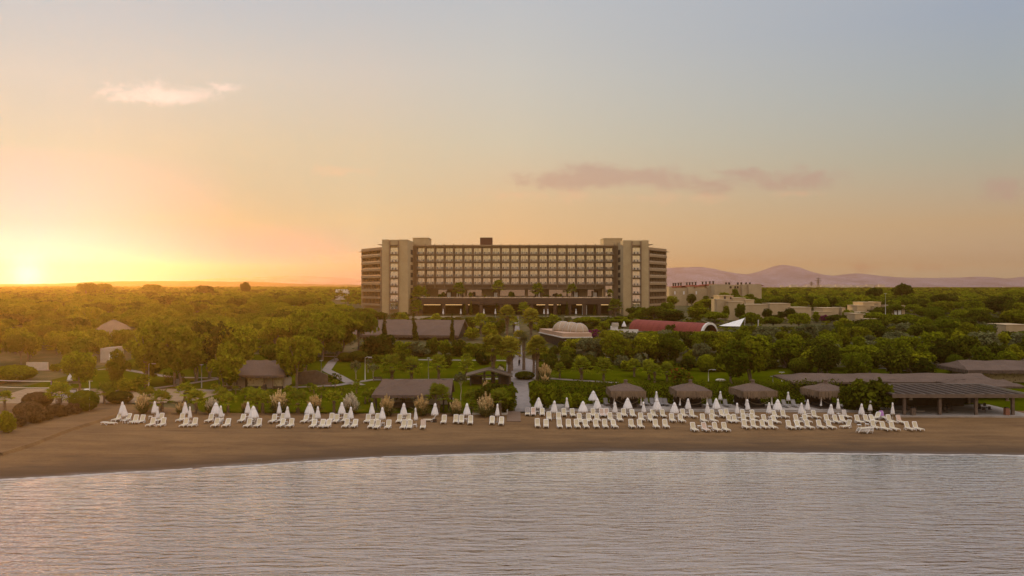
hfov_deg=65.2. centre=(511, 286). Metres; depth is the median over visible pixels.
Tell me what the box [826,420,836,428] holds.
sun lounger
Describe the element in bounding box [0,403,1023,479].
beach
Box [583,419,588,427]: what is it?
sun lounger
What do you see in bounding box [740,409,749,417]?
sun lounger
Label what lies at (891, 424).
sun lounger
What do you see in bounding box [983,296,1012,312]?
pine tree
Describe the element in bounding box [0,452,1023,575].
sea
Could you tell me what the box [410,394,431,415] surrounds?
pampas grass
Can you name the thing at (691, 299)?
broadleaf tree
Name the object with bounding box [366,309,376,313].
pine tree
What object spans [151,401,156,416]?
closed parasol
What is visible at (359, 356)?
clipped shrub
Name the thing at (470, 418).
sun lounger
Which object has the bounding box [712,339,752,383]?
broadleaf tree
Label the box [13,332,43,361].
broadleaf tree
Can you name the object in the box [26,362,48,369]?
boundary wall
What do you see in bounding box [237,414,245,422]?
sun lounger
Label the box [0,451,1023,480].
shore foam
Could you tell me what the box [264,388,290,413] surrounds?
pampas grass
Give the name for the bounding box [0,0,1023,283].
sky
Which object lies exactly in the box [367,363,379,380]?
young tree
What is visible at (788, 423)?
sun lounger
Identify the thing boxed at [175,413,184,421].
sun lounger
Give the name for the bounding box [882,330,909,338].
olive tree
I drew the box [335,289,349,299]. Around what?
white house
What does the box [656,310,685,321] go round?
broadleaf tree
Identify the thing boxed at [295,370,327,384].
screen wall
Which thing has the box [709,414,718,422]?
sun lounger
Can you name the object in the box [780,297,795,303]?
pine tree
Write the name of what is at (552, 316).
fan palm
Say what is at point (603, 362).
fan palm
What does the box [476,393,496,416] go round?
pampas grass
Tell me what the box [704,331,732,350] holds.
broadleaf tree
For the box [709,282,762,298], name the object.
apartment block
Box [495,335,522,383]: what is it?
tall fan palm
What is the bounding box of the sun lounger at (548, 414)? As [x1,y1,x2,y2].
[546,411,551,419]
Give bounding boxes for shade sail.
[720,317,744,325]
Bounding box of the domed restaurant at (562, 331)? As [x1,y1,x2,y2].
[539,321,592,345]
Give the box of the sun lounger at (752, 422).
[750,420,760,428]
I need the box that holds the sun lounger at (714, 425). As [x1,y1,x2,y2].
[712,422,721,431]
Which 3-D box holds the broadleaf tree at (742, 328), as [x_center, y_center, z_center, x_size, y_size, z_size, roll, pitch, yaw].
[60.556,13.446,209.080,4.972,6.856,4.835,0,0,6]
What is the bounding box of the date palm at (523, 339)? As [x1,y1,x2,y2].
[510,327,535,369]
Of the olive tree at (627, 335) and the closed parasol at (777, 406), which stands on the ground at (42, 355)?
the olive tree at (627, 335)
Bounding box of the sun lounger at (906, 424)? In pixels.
[904,421,916,430]
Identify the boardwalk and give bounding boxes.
[507,411,520,421]
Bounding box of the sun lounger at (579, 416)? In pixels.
[577,413,582,419]
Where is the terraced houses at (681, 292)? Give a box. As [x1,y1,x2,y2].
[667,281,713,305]
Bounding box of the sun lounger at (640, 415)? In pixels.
[638,413,644,420]
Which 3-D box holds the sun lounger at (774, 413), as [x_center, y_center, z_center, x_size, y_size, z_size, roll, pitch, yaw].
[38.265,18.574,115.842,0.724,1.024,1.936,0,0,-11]
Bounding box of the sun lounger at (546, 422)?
[543,419,548,427]
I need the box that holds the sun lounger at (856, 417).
[854,415,863,422]
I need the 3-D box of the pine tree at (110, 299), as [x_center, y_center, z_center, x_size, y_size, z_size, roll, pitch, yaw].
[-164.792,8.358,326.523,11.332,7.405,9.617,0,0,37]
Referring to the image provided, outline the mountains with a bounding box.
[667,265,1023,286]
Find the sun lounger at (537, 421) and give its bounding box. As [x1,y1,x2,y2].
[535,418,539,427]
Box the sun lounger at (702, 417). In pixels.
[700,414,708,422]
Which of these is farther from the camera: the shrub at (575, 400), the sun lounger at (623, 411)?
the shrub at (575, 400)
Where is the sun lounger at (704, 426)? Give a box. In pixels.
[701,422,710,431]
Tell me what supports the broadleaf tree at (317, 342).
on the lawn at (345, 370)
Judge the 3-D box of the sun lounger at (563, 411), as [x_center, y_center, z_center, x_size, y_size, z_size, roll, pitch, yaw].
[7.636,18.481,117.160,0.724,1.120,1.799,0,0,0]
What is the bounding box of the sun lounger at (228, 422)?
[221,418,230,426]
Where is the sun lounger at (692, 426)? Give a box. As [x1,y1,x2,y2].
[690,422,698,431]
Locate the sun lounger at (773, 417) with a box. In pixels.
[770,415,779,421]
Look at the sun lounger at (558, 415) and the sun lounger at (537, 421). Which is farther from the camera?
the sun lounger at (558, 415)
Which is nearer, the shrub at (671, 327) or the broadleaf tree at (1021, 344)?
the broadleaf tree at (1021, 344)
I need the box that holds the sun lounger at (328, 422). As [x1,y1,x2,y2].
[323,419,331,427]
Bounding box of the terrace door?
[592,291,597,296]
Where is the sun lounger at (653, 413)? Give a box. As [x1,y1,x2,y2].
[650,409,657,416]
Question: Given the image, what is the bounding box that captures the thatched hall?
[351,319,467,339]
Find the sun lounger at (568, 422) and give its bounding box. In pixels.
[566,419,571,427]
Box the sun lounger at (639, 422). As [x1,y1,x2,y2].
[637,419,644,427]
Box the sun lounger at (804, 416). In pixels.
[802,414,812,422]
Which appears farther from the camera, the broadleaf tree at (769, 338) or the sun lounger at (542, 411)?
the broadleaf tree at (769, 338)
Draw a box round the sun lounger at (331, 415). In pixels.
[326,413,333,421]
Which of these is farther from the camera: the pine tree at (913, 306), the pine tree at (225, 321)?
the pine tree at (913, 306)
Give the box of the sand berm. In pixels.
[0,413,117,454]
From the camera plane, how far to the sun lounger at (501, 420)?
111.79 m
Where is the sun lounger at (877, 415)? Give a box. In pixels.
[874,412,880,418]
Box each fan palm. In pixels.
[0,390,15,409]
[43,381,72,404]
[95,381,112,403]
[136,386,154,396]
[137,374,150,386]
[144,385,155,395]
[148,389,175,412]
[172,381,195,401]
[185,388,207,413]
[210,382,220,389]
[212,385,226,398]
[217,388,229,396]
[218,391,237,412]
[243,385,264,412]
[243,386,251,395]
[250,390,272,413]
[260,388,274,402]
[283,385,293,393]
[284,386,310,413]
[310,384,317,392]
[316,385,325,397]
[322,389,343,413]
[338,387,346,394]
[352,382,360,392]
[359,391,370,403]
[368,387,375,402]
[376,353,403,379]
[395,311,407,318]
[400,355,422,378]
[409,285,427,302]
[409,300,422,315]
[425,382,454,413]
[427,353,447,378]
[429,313,440,319]
[452,281,465,296]
[458,358,475,374]
[460,352,472,367]
[461,388,476,408]
[468,399,478,412]
[472,312,487,333]
[478,333,505,382]
[489,387,511,414]
[491,279,504,296]
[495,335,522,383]
[498,304,516,335]
[505,346,518,370]
[508,316,519,332]
[513,330,524,356]
[517,302,528,317]
[520,307,540,338]
[524,342,543,372]
[525,335,550,380]
[531,283,543,296]
[547,314,560,323]
[553,362,564,378]
[567,283,576,296]
[570,355,593,379]
[591,356,612,382]
[606,289,612,296]
[607,297,622,316]
[627,358,641,376]
[641,358,654,379]
[648,363,662,382]
[658,361,675,380]
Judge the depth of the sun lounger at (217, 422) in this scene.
109.26 m
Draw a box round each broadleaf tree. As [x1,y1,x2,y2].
[1,327,28,353]
[8,303,31,310]
[8,307,26,326]
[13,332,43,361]
[44,330,63,351]
[44,334,64,354]
[55,340,81,358]
[58,350,97,390]
[59,330,90,341]
[64,315,95,319]
[65,344,85,355]
[72,306,105,318]
[75,338,96,352]
[87,330,108,353]
[89,336,114,358]
[105,348,131,381]
[107,329,134,346]
[130,318,169,381]
[153,325,202,386]
[181,297,199,311]
[186,331,212,380]
[191,320,233,378]
[206,341,246,386]
[218,322,258,359]
[259,343,276,359]
[268,335,292,345]
[274,333,320,388]
[297,297,318,306]
[303,337,324,370]
[304,303,325,310]
[318,339,328,356]
[335,333,356,352]
[374,312,386,319]
[562,338,579,349]
[597,330,611,337]
[599,333,623,362]
[604,330,623,335]
[605,340,624,360]
[607,316,631,323]
[621,337,654,364]
[625,307,640,313]
[632,332,661,359]
[633,310,644,316]
[642,331,656,335]
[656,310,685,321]
[656,332,685,358]
[657,302,674,308]
[667,296,678,303]
[668,340,688,360]
[678,331,697,351]
[686,294,696,303]
[686,301,710,320]
[689,332,717,347]
[698,299,710,308]
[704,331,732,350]
[706,331,736,341]
[712,333,731,354]
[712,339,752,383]
[722,306,729,322]
[731,288,740,296]
[732,330,750,341]
[734,303,745,319]
[738,325,751,333]
[740,334,776,357]
[740,340,769,380]
[745,294,755,297]
[748,326,755,331]
[760,334,773,345]
[762,308,772,316]
[770,338,799,367]
[775,331,786,339]
[777,311,784,317]
[779,333,799,340]
[783,308,795,316]
[785,335,805,359]
[790,330,812,340]
[794,297,809,306]
[800,338,841,372]
[800,346,821,372]
[811,311,820,320]
[813,329,842,346]
[813,346,841,372]
[817,332,842,347]
[829,322,848,347]
[833,318,852,325]
[837,326,875,346]
[839,345,858,359]
[840,323,855,335]
[840,352,873,373]
[842,310,853,314]
[850,323,878,335]
[850,336,869,345]
[852,319,865,324]
[853,344,881,369]
[854,295,870,301]
[869,324,892,336]
[872,346,911,373]
[873,337,896,348]
[880,300,895,304]
[890,335,925,371]
[906,324,937,336]
[907,317,930,331]
[907,352,931,372]
[910,357,936,372]
[912,345,936,365]
[918,300,933,307]
[918,330,946,364]
[928,338,962,363]
[931,301,955,310]
[931,320,960,336]
[942,318,960,322]
[948,330,965,353]
[953,322,980,336]
[953,335,982,359]
[958,308,987,317]
[970,345,995,360]
[974,324,996,332]
[977,296,988,304]
[984,342,1007,358]
[986,298,1007,315]
[994,350,1018,360]
[997,332,1011,346]
[999,310,1023,323]
[1005,344,1023,360]
[1012,302,1023,310]
[1017,336,1023,358]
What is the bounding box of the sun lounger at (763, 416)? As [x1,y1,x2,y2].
[761,414,767,421]
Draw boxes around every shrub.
[0,364,38,381]
[0,410,16,432]
[12,401,43,415]
[14,414,28,426]
[21,392,53,405]
[25,411,45,422]
[40,407,54,419]
[45,403,60,408]
[49,364,54,370]
[53,405,69,416]
[54,363,60,370]
[63,403,82,413]
[68,390,99,410]
[103,381,116,392]
[105,391,133,403]
[116,378,135,391]
[130,377,145,391]
[337,352,350,361]
[348,350,367,361]
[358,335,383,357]
[372,354,384,362]
[374,333,396,354]
[391,341,411,354]
[398,353,408,363]
[406,340,430,355]
[424,337,437,355]
[437,339,451,354]
[442,354,452,367]
[450,339,465,355]
[461,342,477,356]
[463,326,479,339]
[472,383,514,411]
[475,349,490,364]
[481,323,497,335]
[490,320,505,334]
[495,386,517,410]
[515,371,534,379]
[529,379,556,408]
[537,319,546,324]
[537,324,548,331]
[539,352,545,360]
[545,358,556,366]
[546,353,557,360]
[549,345,558,353]
[550,360,563,369]
[559,346,571,355]
[561,356,573,368]
[561,393,587,407]
[568,347,576,356]
[578,357,590,369]
[585,351,597,357]
[585,354,595,368]
[586,323,592,329]
[588,329,599,337]
[593,326,601,330]
[598,321,609,329]
[614,355,627,367]
[620,360,635,370]
[634,353,643,366]
[649,355,658,362]
[661,354,674,360]
[663,358,676,364]
[665,324,675,330]
[668,367,693,383]
[673,350,679,359]
[677,357,693,370]
[697,354,715,371]
[706,361,725,371]
[767,357,779,368]
[788,357,812,372]
[819,315,827,321]
[835,386,859,409]
[848,377,898,412]
[945,354,964,371]
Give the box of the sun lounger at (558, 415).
[556,412,560,419]
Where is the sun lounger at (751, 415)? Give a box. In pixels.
[749,413,758,420]
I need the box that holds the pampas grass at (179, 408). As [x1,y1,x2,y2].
[175,400,183,413]
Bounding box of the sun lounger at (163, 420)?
[157,417,165,426]
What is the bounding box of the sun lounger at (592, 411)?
[591,408,594,416]
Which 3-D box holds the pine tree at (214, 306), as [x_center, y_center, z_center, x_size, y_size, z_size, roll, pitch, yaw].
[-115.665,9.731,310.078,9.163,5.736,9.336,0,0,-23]
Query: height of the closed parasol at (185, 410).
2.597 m
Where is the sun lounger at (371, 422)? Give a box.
[367,419,374,427]
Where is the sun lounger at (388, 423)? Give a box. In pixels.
[384,420,391,427]
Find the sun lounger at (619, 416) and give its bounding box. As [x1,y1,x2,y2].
[617,413,622,419]
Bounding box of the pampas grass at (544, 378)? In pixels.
[540,374,550,383]
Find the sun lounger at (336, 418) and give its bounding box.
[332,414,339,422]
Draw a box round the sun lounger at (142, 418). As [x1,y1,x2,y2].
[134,415,145,423]
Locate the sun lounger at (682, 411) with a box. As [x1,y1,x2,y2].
[680,409,688,416]
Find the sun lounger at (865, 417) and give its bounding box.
[863,414,869,423]
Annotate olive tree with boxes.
[575,337,603,354]
[620,330,637,345]
[657,329,682,355]
[692,342,711,357]
[751,325,767,336]
[763,330,776,344]
[765,324,780,336]
[795,324,819,338]
[817,325,833,336]
[863,334,877,340]
[864,339,877,344]
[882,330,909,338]
[895,322,909,331]
[967,330,1002,345]
[980,322,997,333]
[1008,332,1023,360]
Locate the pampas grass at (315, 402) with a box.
[305,393,325,413]
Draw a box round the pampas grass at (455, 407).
[448,398,463,415]
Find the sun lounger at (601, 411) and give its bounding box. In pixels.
[599,408,604,415]
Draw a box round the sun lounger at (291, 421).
[285,418,293,427]
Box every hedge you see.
[163,372,185,382]
[328,373,341,383]
[540,378,844,403]
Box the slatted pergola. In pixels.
[886,383,1023,417]
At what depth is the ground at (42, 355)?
203.46 m
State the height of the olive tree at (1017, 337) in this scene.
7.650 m
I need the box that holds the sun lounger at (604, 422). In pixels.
[602,419,608,427]
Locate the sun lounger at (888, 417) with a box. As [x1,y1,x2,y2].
[886,414,897,422]
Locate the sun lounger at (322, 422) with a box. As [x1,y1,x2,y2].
[317,419,325,427]
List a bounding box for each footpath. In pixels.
[44,369,170,376]
[116,378,221,390]
[198,378,497,390]
[321,356,505,360]
[322,358,365,384]
[551,378,616,382]
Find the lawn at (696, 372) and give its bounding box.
[529,361,1023,410]
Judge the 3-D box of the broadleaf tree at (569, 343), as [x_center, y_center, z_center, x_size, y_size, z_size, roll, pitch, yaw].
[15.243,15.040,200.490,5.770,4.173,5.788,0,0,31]
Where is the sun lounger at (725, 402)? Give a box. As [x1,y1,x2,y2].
[723,399,730,405]
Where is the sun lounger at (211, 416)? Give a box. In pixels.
[204,413,213,422]
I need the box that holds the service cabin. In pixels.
[100,346,123,362]
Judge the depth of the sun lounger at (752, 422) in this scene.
109.36 m
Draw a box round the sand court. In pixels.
[0,389,218,402]
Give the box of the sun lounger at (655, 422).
[653,419,659,427]
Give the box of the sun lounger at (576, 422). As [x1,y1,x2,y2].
[574,419,580,427]
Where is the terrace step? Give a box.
[536,410,888,412]
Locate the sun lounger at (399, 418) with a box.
[396,414,401,422]
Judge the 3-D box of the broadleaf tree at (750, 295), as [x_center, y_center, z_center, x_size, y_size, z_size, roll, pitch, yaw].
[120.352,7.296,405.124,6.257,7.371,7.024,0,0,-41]
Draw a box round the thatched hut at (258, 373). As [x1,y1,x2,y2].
[217,360,291,388]
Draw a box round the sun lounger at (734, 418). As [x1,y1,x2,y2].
[731,414,740,422]
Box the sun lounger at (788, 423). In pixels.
[785,420,795,429]
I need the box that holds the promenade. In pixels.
[506,319,535,411]
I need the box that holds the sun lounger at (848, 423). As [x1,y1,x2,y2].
[839,419,851,427]
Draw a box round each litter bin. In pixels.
[910,407,915,414]
[1003,407,1009,414]
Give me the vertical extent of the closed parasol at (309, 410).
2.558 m
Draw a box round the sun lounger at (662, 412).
[660,409,666,416]
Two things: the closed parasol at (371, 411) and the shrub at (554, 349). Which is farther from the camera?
the shrub at (554, 349)
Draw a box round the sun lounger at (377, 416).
[375,413,379,420]
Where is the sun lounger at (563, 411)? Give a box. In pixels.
[562,408,566,416]
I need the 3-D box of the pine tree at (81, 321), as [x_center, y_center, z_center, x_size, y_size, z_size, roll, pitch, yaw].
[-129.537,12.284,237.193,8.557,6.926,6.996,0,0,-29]
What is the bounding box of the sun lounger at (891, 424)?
[888,421,900,430]
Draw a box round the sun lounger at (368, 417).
[363,414,370,422]
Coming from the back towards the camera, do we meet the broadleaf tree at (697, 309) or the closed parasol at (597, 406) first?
the broadleaf tree at (697, 309)
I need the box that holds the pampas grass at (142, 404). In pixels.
[130,393,151,412]
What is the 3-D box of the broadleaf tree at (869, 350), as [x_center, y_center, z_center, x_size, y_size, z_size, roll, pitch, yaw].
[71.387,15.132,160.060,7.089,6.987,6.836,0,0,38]
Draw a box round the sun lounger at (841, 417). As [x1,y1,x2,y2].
[839,415,846,422]
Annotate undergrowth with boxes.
[11,304,1023,350]
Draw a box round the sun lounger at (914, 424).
[912,421,924,430]
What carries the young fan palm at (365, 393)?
on the lawn at (345, 370)
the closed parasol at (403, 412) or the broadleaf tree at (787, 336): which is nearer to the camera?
the closed parasol at (403, 412)
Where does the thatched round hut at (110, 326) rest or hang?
on the ground at (42, 355)
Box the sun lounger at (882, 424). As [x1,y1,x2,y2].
[879,421,891,430]
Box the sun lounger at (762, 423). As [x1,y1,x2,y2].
[759,420,769,427]
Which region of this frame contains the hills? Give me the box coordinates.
[188,276,360,284]
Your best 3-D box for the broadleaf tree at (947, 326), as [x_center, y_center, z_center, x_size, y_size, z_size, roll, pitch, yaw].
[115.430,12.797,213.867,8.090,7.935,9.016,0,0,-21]
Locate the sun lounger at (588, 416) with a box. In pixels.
[586,413,592,421]
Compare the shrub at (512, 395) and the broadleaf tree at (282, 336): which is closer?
the shrub at (512, 395)
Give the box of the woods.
[0,286,1023,306]
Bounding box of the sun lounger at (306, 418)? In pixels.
[300,414,308,422]
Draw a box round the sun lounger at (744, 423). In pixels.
[741,420,750,428]
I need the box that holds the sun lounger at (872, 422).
[870,420,881,428]
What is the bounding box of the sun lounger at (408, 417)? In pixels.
[405,413,410,420]
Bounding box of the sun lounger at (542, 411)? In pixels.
[540,408,544,415]
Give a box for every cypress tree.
[381,314,387,335]
[412,312,418,340]
[449,314,454,341]
[469,301,472,314]
[565,301,568,314]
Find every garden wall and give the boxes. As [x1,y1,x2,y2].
[409,316,459,318]
[564,316,610,318]
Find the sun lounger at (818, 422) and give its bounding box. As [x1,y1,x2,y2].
[816,420,827,428]
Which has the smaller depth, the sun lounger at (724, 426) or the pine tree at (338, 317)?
the sun lounger at (724, 426)
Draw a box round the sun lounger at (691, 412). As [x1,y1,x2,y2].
[689,409,697,417]
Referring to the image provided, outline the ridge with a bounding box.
[0,281,360,286]
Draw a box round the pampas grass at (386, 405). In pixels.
[376,394,397,415]
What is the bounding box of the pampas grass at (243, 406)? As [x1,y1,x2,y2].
[241,401,245,412]
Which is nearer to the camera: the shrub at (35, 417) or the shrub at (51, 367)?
the shrub at (35, 417)
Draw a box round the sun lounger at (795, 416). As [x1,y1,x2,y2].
[793,414,803,422]
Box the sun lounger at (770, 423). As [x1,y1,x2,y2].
[768,420,777,428]
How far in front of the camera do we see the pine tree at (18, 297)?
358.69 m
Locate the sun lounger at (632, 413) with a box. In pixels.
[629,409,636,416]
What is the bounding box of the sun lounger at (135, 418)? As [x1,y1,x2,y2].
[129,415,138,423]
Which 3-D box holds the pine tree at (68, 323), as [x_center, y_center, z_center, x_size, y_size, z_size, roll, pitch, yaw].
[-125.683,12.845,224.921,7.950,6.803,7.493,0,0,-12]
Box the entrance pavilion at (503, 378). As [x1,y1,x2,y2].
[466,367,512,385]
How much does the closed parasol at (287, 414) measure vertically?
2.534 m
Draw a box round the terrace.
[536,404,924,411]
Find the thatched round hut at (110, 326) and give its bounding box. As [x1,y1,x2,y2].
[97,320,132,338]
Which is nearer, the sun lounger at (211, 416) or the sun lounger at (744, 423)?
the sun lounger at (744, 423)
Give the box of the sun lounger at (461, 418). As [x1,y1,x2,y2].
[458,415,463,423]
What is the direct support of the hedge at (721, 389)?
on the lawn at (696, 372)
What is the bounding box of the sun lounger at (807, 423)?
[804,420,814,428]
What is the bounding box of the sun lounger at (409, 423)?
[406,420,412,428]
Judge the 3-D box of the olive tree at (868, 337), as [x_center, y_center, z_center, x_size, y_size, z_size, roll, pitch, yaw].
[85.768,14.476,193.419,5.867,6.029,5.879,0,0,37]
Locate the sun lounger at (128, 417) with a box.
[120,413,131,421]
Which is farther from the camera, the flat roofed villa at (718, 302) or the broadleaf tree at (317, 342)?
the flat roofed villa at (718, 302)
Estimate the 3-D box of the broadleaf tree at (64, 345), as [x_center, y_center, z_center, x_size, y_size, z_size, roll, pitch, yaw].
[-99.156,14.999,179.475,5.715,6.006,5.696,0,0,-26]
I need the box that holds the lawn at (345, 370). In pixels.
[24,354,512,412]
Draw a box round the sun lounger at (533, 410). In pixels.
[531,407,535,415]
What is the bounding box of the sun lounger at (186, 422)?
[179,418,188,426]
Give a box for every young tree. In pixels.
[350,360,360,372]
[364,359,371,364]
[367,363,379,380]
[406,363,416,369]
[454,372,466,399]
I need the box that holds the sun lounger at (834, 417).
[832,415,841,422]
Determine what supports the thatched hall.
on the ground at (42, 355)
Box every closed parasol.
[118,401,123,419]
[121,405,127,422]
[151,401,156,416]
[155,406,159,424]
[182,402,188,417]
[188,406,191,418]
[211,402,219,419]
[218,406,223,422]
[244,402,250,418]
[248,406,258,423]
[277,402,281,419]
[284,406,290,424]
[304,402,314,419]
[315,406,320,424]
[338,402,345,419]
[347,407,353,424]
[369,403,374,414]
[379,407,385,425]
[400,403,407,419]
[414,408,417,420]
[431,403,438,415]
[463,403,470,415]
[495,404,499,421]
[534,397,542,413]
[551,401,557,418]
[565,397,568,413]
[578,401,587,417]
[588,391,596,405]
[593,398,600,409]
[612,402,617,413]
[623,398,632,414]
[641,402,645,412]
[652,398,661,415]
[670,402,678,418]
[685,399,690,414]
[705,403,710,418]
[712,398,720,414]
[735,403,739,419]
[745,399,749,415]
[766,402,771,418]
[773,399,782,414]
[786,392,790,404]
[798,403,803,419]
[805,399,810,414]
[827,404,833,419]
[836,399,840,414]
[858,403,864,420]
[868,400,872,410]
[891,402,894,419]
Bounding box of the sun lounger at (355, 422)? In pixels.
[351,419,357,427]
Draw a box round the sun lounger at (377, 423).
[373,420,380,428]
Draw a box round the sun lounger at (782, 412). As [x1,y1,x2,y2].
[780,410,789,418]
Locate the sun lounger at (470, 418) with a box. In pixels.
[468,415,472,424]
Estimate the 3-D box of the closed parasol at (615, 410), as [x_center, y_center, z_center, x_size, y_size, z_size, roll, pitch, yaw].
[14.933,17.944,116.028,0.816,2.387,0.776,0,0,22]
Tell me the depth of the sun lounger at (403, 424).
109.13 m
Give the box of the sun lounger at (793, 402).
[791,399,799,406]
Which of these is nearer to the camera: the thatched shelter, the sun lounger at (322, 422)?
the sun lounger at (322, 422)
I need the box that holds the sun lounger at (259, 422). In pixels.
[253,418,261,427]
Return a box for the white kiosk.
[610,323,637,332]
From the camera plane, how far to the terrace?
122.39 m
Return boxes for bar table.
[978,406,991,409]
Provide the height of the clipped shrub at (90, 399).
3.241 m
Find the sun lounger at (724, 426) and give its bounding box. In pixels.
[721,422,730,431]
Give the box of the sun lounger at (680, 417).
[678,414,684,422]
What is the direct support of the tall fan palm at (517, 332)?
on the promenade
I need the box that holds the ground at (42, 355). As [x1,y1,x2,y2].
[0,299,1016,413]
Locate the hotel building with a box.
[361,238,667,315]
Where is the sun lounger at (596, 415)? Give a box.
[594,413,599,420]
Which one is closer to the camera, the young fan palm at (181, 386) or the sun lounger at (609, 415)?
the sun lounger at (609, 415)
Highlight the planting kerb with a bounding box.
[472,409,507,414]
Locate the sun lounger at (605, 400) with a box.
[603,398,608,404]
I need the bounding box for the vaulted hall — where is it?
[629,319,717,334]
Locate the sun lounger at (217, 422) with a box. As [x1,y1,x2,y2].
[210,418,219,426]
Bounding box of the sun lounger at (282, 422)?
[276,419,285,427]
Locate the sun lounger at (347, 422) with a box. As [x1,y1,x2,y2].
[341,418,349,427]
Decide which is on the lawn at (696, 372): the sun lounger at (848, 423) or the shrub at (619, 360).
the shrub at (619, 360)
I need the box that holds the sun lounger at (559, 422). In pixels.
[557,419,562,427]
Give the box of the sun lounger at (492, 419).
[489,416,494,424]
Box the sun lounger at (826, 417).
[823,414,834,422]
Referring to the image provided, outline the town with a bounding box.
[780,284,884,287]
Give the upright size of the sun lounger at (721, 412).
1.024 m
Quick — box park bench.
[67,381,78,385]
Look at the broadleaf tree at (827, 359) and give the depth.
155.84 m
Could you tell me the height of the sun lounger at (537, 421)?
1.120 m
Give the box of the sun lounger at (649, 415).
[647,413,652,421]
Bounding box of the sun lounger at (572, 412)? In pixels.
[570,408,575,416]
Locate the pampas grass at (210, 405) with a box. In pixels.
[203,397,222,413]
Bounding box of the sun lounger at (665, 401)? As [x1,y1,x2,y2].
[663,398,669,404]
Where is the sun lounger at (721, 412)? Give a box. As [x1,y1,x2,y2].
[718,409,725,417]
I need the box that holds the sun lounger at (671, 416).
[669,413,676,421]
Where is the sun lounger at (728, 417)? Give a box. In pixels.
[726,414,735,422]
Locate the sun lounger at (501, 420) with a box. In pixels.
[498,417,503,424]
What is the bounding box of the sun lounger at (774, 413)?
[772,410,781,418]
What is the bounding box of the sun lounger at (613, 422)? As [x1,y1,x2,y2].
[610,419,617,427]
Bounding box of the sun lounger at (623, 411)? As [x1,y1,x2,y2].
[621,408,627,416]
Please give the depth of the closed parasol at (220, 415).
111.07 m
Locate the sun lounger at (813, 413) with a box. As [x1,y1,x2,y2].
[811,410,821,418]
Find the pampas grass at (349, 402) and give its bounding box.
[337,393,361,413]
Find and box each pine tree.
[0,295,10,298]
[0,313,30,327]
[0,318,19,326]
[3,333,36,364]
[11,296,29,298]
[30,304,54,309]
[36,299,65,305]
[53,320,83,327]
[56,304,81,315]
[60,316,90,325]
[76,282,98,293]
[82,302,116,311]
[87,328,109,352]
[88,319,102,328]
[96,283,113,292]
[99,313,126,323]
[102,298,120,302]
[117,301,145,306]
[122,342,131,352]
[139,284,163,291]
[140,298,158,303]
[149,296,178,303]
[157,322,187,331]
[166,315,212,327]
[173,298,185,303]
[186,303,209,312]
[188,300,212,304]
[193,285,214,293]
[208,304,222,308]
[208,316,235,321]
[213,320,236,323]
[226,298,246,305]
[240,281,250,291]
[241,323,261,335]
[257,317,297,343]
[258,337,272,345]
[265,311,296,317]
[266,343,282,356]
[275,306,303,310]
[277,297,306,305]
[286,309,320,333]
[297,319,345,360]
[313,308,363,356]
[324,341,342,360]
[325,304,354,310]
[346,310,379,349]
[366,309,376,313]
[574,316,600,324]
[641,306,666,319]
[699,311,728,323]
[739,312,764,325]
[751,298,769,302]
[753,299,763,303]
[763,316,784,326]
[767,295,783,302]
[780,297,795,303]
[787,313,810,325]
[796,295,817,305]
[813,297,829,306]
[825,314,846,321]
[828,298,841,306]
[834,300,852,307]
[859,318,883,325]
[862,298,881,301]
[863,312,890,319]
[865,287,882,296]
[869,307,892,312]
[885,314,916,324]
[886,303,907,310]
[887,300,900,303]
[890,283,914,295]
[895,297,911,304]
[905,304,923,314]
[925,309,945,319]
[929,294,948,301]
[944,294,958,301]
[948,301,961,309]
[948,310,970,317]
[952,317,977,326]
[966,310,991,323]
[976,307,993,312]
[981,317,1006,323]
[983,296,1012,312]
[998,299,1017,308]
[1000,289,1023,296]
[1018,296,1023,302]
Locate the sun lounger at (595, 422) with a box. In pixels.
[593,419,599,427]
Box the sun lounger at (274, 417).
[268,414,276,422]
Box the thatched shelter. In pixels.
[371,379,454,410]
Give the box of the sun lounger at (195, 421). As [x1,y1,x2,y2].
[187,418,197,426]
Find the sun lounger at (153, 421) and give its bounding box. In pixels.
[145,417,155,426]
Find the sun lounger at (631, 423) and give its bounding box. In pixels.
[628,419,635,427]
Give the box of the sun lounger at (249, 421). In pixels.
[243,418,251,427]
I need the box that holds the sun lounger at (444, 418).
[440,415,446,423]
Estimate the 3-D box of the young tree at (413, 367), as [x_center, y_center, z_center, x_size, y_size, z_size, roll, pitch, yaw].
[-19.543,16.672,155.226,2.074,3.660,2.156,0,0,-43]
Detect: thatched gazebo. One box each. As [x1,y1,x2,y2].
[605,379,646,408]
[669,379,712,408]
[729,379,776,408]
[800,379,843,408]
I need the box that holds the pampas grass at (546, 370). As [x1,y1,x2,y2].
[537,364,552,379]
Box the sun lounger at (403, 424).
[400,420,406,428]
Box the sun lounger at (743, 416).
[741,414,748,421]
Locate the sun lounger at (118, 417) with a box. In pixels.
[111,414,121,421]
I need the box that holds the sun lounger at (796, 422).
[794,420,804,427]
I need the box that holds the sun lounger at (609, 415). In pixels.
[607,412,612,419]
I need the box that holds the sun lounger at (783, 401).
[781,399,790,405]
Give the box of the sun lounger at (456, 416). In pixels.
[453,414,458,422]
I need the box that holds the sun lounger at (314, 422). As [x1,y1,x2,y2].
[310,419,316,427]
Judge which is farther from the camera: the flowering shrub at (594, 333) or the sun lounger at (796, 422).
the flowering shrub at (594, 333)
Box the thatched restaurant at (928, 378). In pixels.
[773,373,1023,391]
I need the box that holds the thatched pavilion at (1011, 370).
[936,360,1023,381]
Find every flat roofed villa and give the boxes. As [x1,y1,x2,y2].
[711,295,753,319]
[744,304,767,317]
[762,303,811,319]
[811,307,838,318]
[833,301,880,314]
[844,313,875,320]
[881,305,904,314]
[987,323,1023,335]
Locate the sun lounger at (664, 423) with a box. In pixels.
[662,419,669,427]
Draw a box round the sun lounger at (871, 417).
[868,414,879,422]
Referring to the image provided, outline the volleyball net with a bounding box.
[0,380,51,387]

